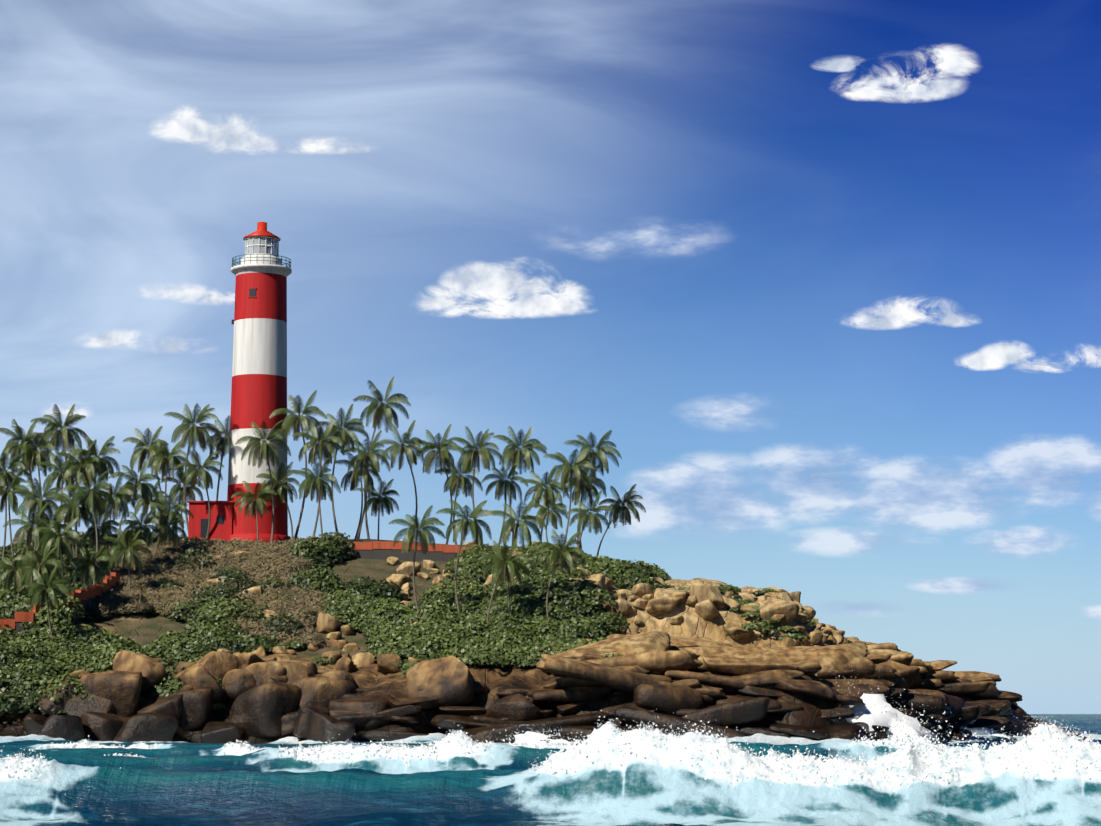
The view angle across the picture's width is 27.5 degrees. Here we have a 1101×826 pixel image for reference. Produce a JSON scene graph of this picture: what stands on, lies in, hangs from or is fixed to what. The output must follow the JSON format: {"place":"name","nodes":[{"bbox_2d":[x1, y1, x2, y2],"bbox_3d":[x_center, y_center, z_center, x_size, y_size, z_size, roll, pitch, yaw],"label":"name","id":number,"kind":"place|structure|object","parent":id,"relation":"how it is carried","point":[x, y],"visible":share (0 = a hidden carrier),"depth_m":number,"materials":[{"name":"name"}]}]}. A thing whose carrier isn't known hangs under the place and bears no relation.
{"place":"outdoors","nodes":[
{"label":"outdoors","id":0,"kind":"place"},
{"bbox_2d":[0,538,1095,743],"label":"headland terrain","id":1,"kind":"structure","parent":0,"point":[142,629],"depth_m":203.74,"materials":[{"name":"soil"}]},
{"bbox_2d":[0,469,30,564],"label":"coconut palm","id":2,"kind":"object","parent":1,"relation":"on","point":[11,498],"visible":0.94,"depth_m":229.20,"materials":[{"name":"green plant"}]},
{"bbox_2d":[0,452,31,562],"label":"coconut palm","id":3,"kind":"object","parent":1,"relation":"on","point":[10,475],"visible":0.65,"depth_m":232.19,"materials":[{"name":"green plant"}]},
{"bbox_2d":[0,548,36,594],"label":"coconut palm","id":4,"kind":"object","parent":1,"relation":"on","point":[9,573],"visible":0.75,"depth_m":212.81,"materials":[{"name":"green plant"}]},
{"bbox_2d":[0,419,48,546],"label":"coconut palm","id":5,"kind":"object","parent":1,"relation":"on","point":[19,436],"visible":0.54,"depth_m":240.68,"materials":[{"name":"green plant"}]},
{"bbox_2d":[3,503,53,572],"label":"coconut palm","id":6,"kind":"object","parent":1,"relation":"on","point":[24,529],"visible":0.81,"depth_m":217.62,"materials":[{"name":"green plant"}]},
{"bbox_2d":[7,428,60,513],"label":"coconut palm","id":7,"kind":"object","parent":1,"relation":"on","point":[43,456],"visible":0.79,"depth_m":239.50,"materials":[{"name":"green plant"}]},
{"bbox_2d":[12,545,62,603],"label":"coconut palm","id":8,"kind":"object","parent":1,"relation":"on","point":[41,569],"visible":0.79,"depth_m":205.04,"materials":[{"name":"green plant"}]},
{"bbox_2d":[12,476,65,582],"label":"coconut palm","id":9,"kind":"object","parent":1,"relation":"on","point":[33,502],"visible":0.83,"depth_m":222.68,"materials":[{"name":"green plant"}]},
{"bbox_2d":[18,565,71,635],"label":"coconut palm","id":10,"kind":"object","parent":1,"relation":"on","point":[48,591],"visible":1,"depth_m":197.59,"materials":[{"name":"green plant"}]},
{"bbox_2d":[24,504,71,564],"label":"coconut palm","id":11,"kind":"object","parent":1,"relation":"on","point":[48,518],"visible":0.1,"depth_m":222.99,"materials":[{"name":"green plant"}]},
{"bbox_2d":[12,531,83,542],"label":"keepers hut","id":12,"kind":"object","parent":1,"relation":"on","point":[80,532],"visible":0.09,"depth_m":261.99,"materials":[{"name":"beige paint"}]},
{"bbox_2d":[31,517,83,596],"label":"coconut palm","id":13,"kind":"object","parent":1,"relation":"on","point":[66,534],"visible":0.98,"depth_m":207.54,"materials":[{"name":"green plant"}]},
{"bbox_2d":[37,452,79,556],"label":"coconut palm","id":14,"kind":"object","parent":1,"relation":"on","point":[59,461],"visible":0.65,"depth_m":234.01,"materials":[{"name":"green plant"}]},
{"bbox_2d":[0,572,119,643],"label":"stair wall","id":15,"kind":"structure","parent":1,"relation":"on","point":[95,592],"depth_m":206.92,"materials":[{"name":"brick"}]},
{"bbox_2d":[31,404,89,544],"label":"coconut palm","id":16,"kind":"object","parent":1,"relation":"on","point":[68,437],"visible":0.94,"depth_m":239.44,"materials":[{"name":"green plant"}]},
{"bbox_2d":[48,489,103,582],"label":"coconut palm","id":17,"kind":"object","parent":1,"relation":"on","point":[63,509],"visible":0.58,"depth_m":219.74,"materials":[{"name":"green plant"}]},
{"bbox_2d":[55,439,106,556],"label":"coconut palm","id":18,"kind":"object","parent":1,"relation":"on","point":[88,469],"visible":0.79,"depth_m":233.46,"materials":[{"name":"green plant"}]},
{"bbox_2d":[64,546,110,621],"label":"coconut palm","id":19,"kind":"object","parent":1,"relation":"on","point":[87,567],"visible":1,"depth_m":209.54,"materials":[{"name":"green plant"}]},
{"bbox_2d":[61,469,115,584],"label":"coconut palm","id":20,"kind":"object","parent":1,"relation":"on","point":[98,501],"visible":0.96,"depth_m":218.68,"materials":[{"name":"green plant"}]},
{"bbox_2d":[67,436,120,521],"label":"coconut palm","id":21,"kind":"object","parent":1,"relation":"on","point":[105,462],"visible":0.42,"depth_m":236.87,"materials":[{"name":"green plant"}]},
{"bbox_2d":[80,507,121,577],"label":"coconut palm","id":22,"kind":"object","parent":1,"relation":"on","point":[105,527],"visible":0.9,"depth_m":221.55,"materials":[{"name":"green plant"}]},
{"bbox_2d":[86,473,135,571],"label":"coconut palm","id":23,"kind":"object","parent":1,"relation":"on","point":[120,502],"visible":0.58,"depth_m":223.90,"materials":[{"name":"green plant"}]},
{"bbox_2d":[103,528,152,590],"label":"coconut palm","id":24,"kind":"object","parent":1,"relation":"on","point":[128,555],"visible":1,"depth_m":216.69,"materials":[{"name":"green plant"}]},
{"bbox_2d":[108,459,160,563],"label":"coconut palm","id":25,"kind":"object","parent":1,"relation":"on","point":[145,491],"visible":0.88,"depth_m":228.51,"materials":[{"name":"green plant"}]},
{"bbox_2d":[119,507,162,561],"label":"coconut palm","id":26,"kind":"object","parent":1,"relation":"on","point":[146,532],"visible":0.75,"depth_m":227.23,"materials":[{"name":"green plant"}]},
{"bbox_2d":[123,426,171,530],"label":"coconut palm","id":27,"kind":"object","parent":1,"relation":"on","point":[142,451],"visible":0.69,"depth_m":254.33,"materials":[{"name":"green plant"}]},
{"bbox_2d":[132,479,164,525],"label":"coconut palm","id":28,"kind":"object","parent":1,"relation":"on","point":[140,503],"visible":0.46,"depth_m":252.81,"materials":[{"name":"green plant"}]},
{"bbox_2d":[144,507,186,555],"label":"coconut palm","id":29,"kind":"object","parent":1,"relation":"on","point":[171,535],"visible":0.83,"depth_m":232.16,"materials":[{"name":"green plant"}]},
{"bbox_2d":[144,439,192,539],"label":"coconut palm","id":30,"kind":"object","parent":1,"relation":"on","point":[162,462],"visible":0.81,"depth_m":249.29,"materials":[{"name":"green plant"}]},
{"bbox_2d":[148,491,193,547],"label":"coconut palm","id":31,"kind":"object","parent":1,"relation":"on","point":[167,513],"visible":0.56,"depth_m":234.42,"materials":[{"name":"green plant"}]},
{"bbox_2d":[160,468,203,536],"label":"coconut palm","id":32,"kind":"object","parent":1,"relation":"on","point":[177,487],"visible":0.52,"depth_m":250.01,"materials":[{"name":"green plant"}]},
{"bbox_2d":[164,403,220,529],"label":"coconut palm","id":33,"kind":"object","parent":1,"relation":"on","point":[193,432],"visible":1,"depth_m":247.84,"materials":[{"name":"green plant"}]},
{"bbox_2d":[173,449,223,539],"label":"coconut palm","id":34,"kind":"object","parent":1,"relation":"on","point":[205,479],"visible":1,"depth_m":246.93,"materials":[{"name":"green plant"}]},
{"bbox_2d":[187,501,233,540],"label":"building","id":35,"kind":"structure","parent":1,"relation":"on","point":[221,519],"depth_m":247.99,"materials":[{"name":"red paint"}]},
{"bbox_2d":[91,532,329,646],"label":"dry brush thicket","id":36,"kind":"object","parent":1,"relation":"on","point":[143,595],"visible":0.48,"depth_m":219.90,"materials":[{"name":"brown plant"}]},
{"bbox_2d":[202,416,233,500],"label":"coconut palm","id":37,"kind":"object","parent":1,"relation":"on","point":[220,443],"visible":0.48,"depth_m":250.55,"materials":[{"name":"green plant"}]},
{"bbox_2d":[231,480,276,542],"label":"coconut palm","id":38,"kind":"object","parent":1,"relation":"on","point":[259,502],"visible":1,"depth_m":242.48,"materials":[{"name":"green plant"}]},
{"bbox_2d":[227,222,291,541],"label":"lighthouse","id":39,"kind":"object","parent":1,"relation":"on","point":[259,372],"visible":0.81,"depth_m":250.47,"materials":[{"name":"red paint"}]},
{"bbox_2d":[235,421,290,542],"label":"coconut palm","id":40,"kind":"object","parent":1,"relation":"on","point":[270,451],"visible":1,"depth_m":242.16,"materials":[{"name":"green plant"}]},
{"bbox_2d":[256,462,299,538],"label":"coconut palm","id":41,"kind":"object","parent":1,"relation":"on","point":[279,488],"visible":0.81,"depth_m":246.16,"materials":[{"name":"green plant"}]},
{"bbox_2d":[269,390,326,539],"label":"coconut palm","id":42,"kind":"object","parent":1,"relation":"on","point":[292,420],"visible":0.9,"depth_m":246.93,"materials":[{"name":"green plant"}]},
{"bbox_2d":[290,457,340,536],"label":"coconut palm","id":43,"kind":"object","parent":1,"relation":"on","point":[313,483],"visible":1,"depth_m":238.97,"materials":[{"name":"green plant"}]},
{"bbox_2d":[292,421,344,536],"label":"coconut palm","id":44,"kind":"object","parent":1,"relation":"on","point":[319,447],"visible":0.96,"depth_m":244.35,"materials":[{"name":"green plant"}]},
{"bbox_2d":[314,404,369,535],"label":"coconut palm","id":45,"kind":"object","parent":1,"relation":"on","point":[348,436],"visible":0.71,"depth_m":251.17,"materials":[{"name":"green plant"}]},
{"bbox_2d":[335,450,381,538],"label":"coconut palm","id":46,"kind":"object","parent":1,"relation":"on","point":[355,480],"visible":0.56,"depth_m":258.13,"materials":[{"name":"green plant"}]},
{"bbox_2d":[341,430,389,538],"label":"coconut palm","id":47,"kind":"object","parent":1,"relation":"on","point":[366,459],"visible":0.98,"depth_m":249.85,"materials":[{"name":"green plant"}]},
{"bbox_2d":[355,479,399,539],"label":"coconut palm","id":48,"kind":"object","parent":1,"relation":"on","point":[386,501],"visible":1,"depth_m":256.08,"materials":[{"name":"green plant"}]},
{"bbox_2d":[353,376,410,538],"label":"coconut palm","id":49,"kind":"object","parent":1,"relation":"on","point":[383,409],"visible":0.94,"depth_m":259.36,"materials":[{"name":"green plant"}]},
{"bbox_2d":[377,420,423,537],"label":"coconut palm","id":50,"kind":"object","parent":1,"relation":"on","point":[395,447],"visible":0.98,"depth_m":254.10,"materials":[{"name":"green plant"}]},
{"bbox_2d":[336,541,476,561],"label":"ridge wall","id":51,"kind":"structure","parent":1,"relation":"on","point":[384,550],"depth_m":235.53,"materials":[{"name":"brick"}]},
{"bbox_2d":[389,505,445,609],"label":"coconut palm","id":52,"kind":"object","parent":1,"relation":"on","point":[411,533],"visible":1,"depth_m":210.04,"materials":[{"name":"green plant"}]},
{"bbox_2d":[0,531,851,715],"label":"green shrubs","id":53,"kind":"object","parent":1,"relation":"on","point":[36,659],"visible":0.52,"depth_m":207.16,"materials":[{"name":"green plant"}]},
{"bbox_2d":[411,424,464,543],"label":"coconut palm","id":54,"kind":"object","parent":1,"relation":"on","point":[443,456],"visible":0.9,"depth_m":258.18,"materials":[{"name":"green plant"}]},
{"bbox_2d":[434,461,482,544],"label":"coconut palm","id":55,"kind":"object","parent":1,"relation":"on","point":[454,481],"visible":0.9,"depth_m":258.01,"materials":[{"name":"green plant"}]},
{"bbox_2d":[436,500,493,612],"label":"coconut palm","id":56,"kind":"object","parent":1,"relation":"on","point":[475,529],"visible":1,"depth_m":210.00,"materials":[{"name":"green plant"}]},
{"bbox_2d":[450,426,503,544],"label":"coconut palm","id":57,"kind":"object","parent":1,"relation":"on","point":[471,455],"visible":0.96,"depth_m":249.47,"materials":[{"name":"green plant"}]},
{"bbox_2d":[478,538,530,628],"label":"coconut palm","id":58,"kind":"object","parent":1,"relation":"on","point":[497,570],"visible":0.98,"depth_m":206.54,"materials":[{"name":"green plant"}]},
{"bbox_2d":[481,461,527,545],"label":"coconut palm","id":59,"kind":"object","parent":1,"relation":"on","point":[506,485],"visible":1,"depth_m":252.07,"materials":[{"name":"green plant"}]},
{"bbox_2d":[485,498,546,616],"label":"coconut palm","id":60,"kind":"object","parent":1,"relation":"on","point":[506,531],"visible":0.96,"depth_m":208.72,"materials":[{"name":"green plant"}]},
{"bbox_2d":[493,426,546,545],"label":"coconut palm","id":61,"kind":"object","parent":1,"relation":"on","point":[523,455],"visible":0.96,"depth_m":257.15,"materials":[{"name":"green plant"}]},
{"bbox_2d":[24,540,1022,743],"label":"rocks","id":62,"kind":"object","parent":1,"relation":"on","point":[663,675],"visible":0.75,"depth_m":186.37,"materials":[{"name":"brown stone"}]},
{"bbox_2d":[520,465,569,538],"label":"coconut palm","id":63,"kind":"object","parent":1,"relation":"on","point":[548,492],"visible":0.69,"depth_m":252.95,"materials":[{"name":"green plant"}]},
{"bbox_2d":[526,492,567,541],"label":"coconut palm","id":64,"kind":"object","parent":1,"relation":"on","point":[543,514],"visible":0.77,"depth_m":250.86,"materials":[{"name":"green plant"}]},
{"bbox_2d":[536,529,586,627],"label":"coconut palm","id":65,"kind":"object","parent":1,"relation":"on","point":[568,561],"visible":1,"depth_m":208.02,"materials":[{"name":"green plant"}]},
{"bbox_2d":[543,447,596,542],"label":"coconut palm","id":66,"kind":"object","parent":1,"relation":"on","point":[575,472],"visible":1,"depth_m":248.33,"materials":[{"name":"green plant"}]},
{"bbox_2d":[559,465,606,546],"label":"coconut palm","id":67,"kind":"object","parent":1,"relation":"on","point":[597,482],"visible":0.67,"depth_m":251.92,"materials":[{"name":"green plant"}]},
{"bbox_2d":[566,491,613,552],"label":"coconut palm","id":68,"kind":"object","parent":1,"relation":"on","point":[584,518],"visible":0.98,"depth_m":235.21,"materials":[{"name":"green plant"}]},
{"bbox_2d":[564,430,621,550],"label":"coconut palm","id":69,"kind":"object","parent":1,"relation":"on","point":[601,453],"visible":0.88,"depth_m":251.34,"materials":[{"name":"green plant"}]},
{"bbox_2d":[597,484,645,555],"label":"coconut palm","id":70,"kind":"object","parent":1,"relation":"on","point":[617,508],"visible":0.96,"depth_m":255.22,"materials":[{"name":"green plant"}]},
{"bbox_2d":[845,694,937,741],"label":"sea spray","id":71,"kind":"object","parent":1,"relation":"on","point":[868,716],"visible":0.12,"depth_m":189.15,"materials":[{"name":"white liquid"}]},
{"bbox_2d":[822,670,973,744],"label":"sea spray","id":72,"kind":"object","parent":1,"relation":"on","point":[939,727],"visible":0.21,"depth_m":188.77,"materials":[{"name":"white liquid"}]},
{"bbox_2d":[960,727,1011,738],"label":"sea foam","id":73,"kind":"object","parent":1,"relation":"on","point":[979,731],"visible":0.17,"depth_m":217.76,"materials":[{"name":"white"}]},
{"bbox_2d":[1031,724,1062,732],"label":"sea spray","id":74,"kind":"object","parent":1,"relation":"on","point":[1051,728],"visible":0.04,"depth_m":231.95,"materials":[{"name":"white liquid"}]},
{"bbox_2d":[1023,716,1096,739],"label":"sea spray","id":75,"kind":"object","parent":1,"relation":"on","point":[1061,729],"visible":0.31,"depth_m":232.09,"materials":[{"name":"white liquid"}]},
{"bbox_2d":[0,714,1100,825],"bbox_3d":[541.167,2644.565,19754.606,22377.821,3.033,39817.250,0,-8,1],"label":"sea","id":76,"kind":"structure","parent":0,"point":[178,783],"depth_m":54.89,"materials":[{"name":"liquid"}]},
{"bbox_2d":[486,726,584,743],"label":"sea spray","id":77,"kind":"object","parent":76,"relation":"on","point":[576,742],"visible":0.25,"depth_m":179.22,"materials":[{"name":"white liquid"}]},
{"bbox_2d":[514,731,573,743],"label":"sea foam","id":78,"kind":"object","parent":76,"relation":"on","point":[526,735],"visible":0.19,"depth_m":179.66,"materials":[{"name":"white"}]},
{"bbox_2d":[0,710,1100,791],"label":"wave spray","id":79,"kind":"object","parent":76,"relation":"on","point":[373,744],"visible":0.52,"depth_m":55.34,"materials":[{"name":"white liquid"}]},
{"bbox_2d":[966,723,1028,739],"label":"sea spray","id":80,"kind":"object","parent":76,"relation":"on","point":[1000,731],"visible":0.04,"depth_m":217.41,"materials":[{"name":"white liquid"}]},
{"bbox_2d":[0,0,1100,713],"label":"sky","id":81,"kind":"structure","parent":0,"point":[823,277],"materials":[{"name":"blue"}]}
]}

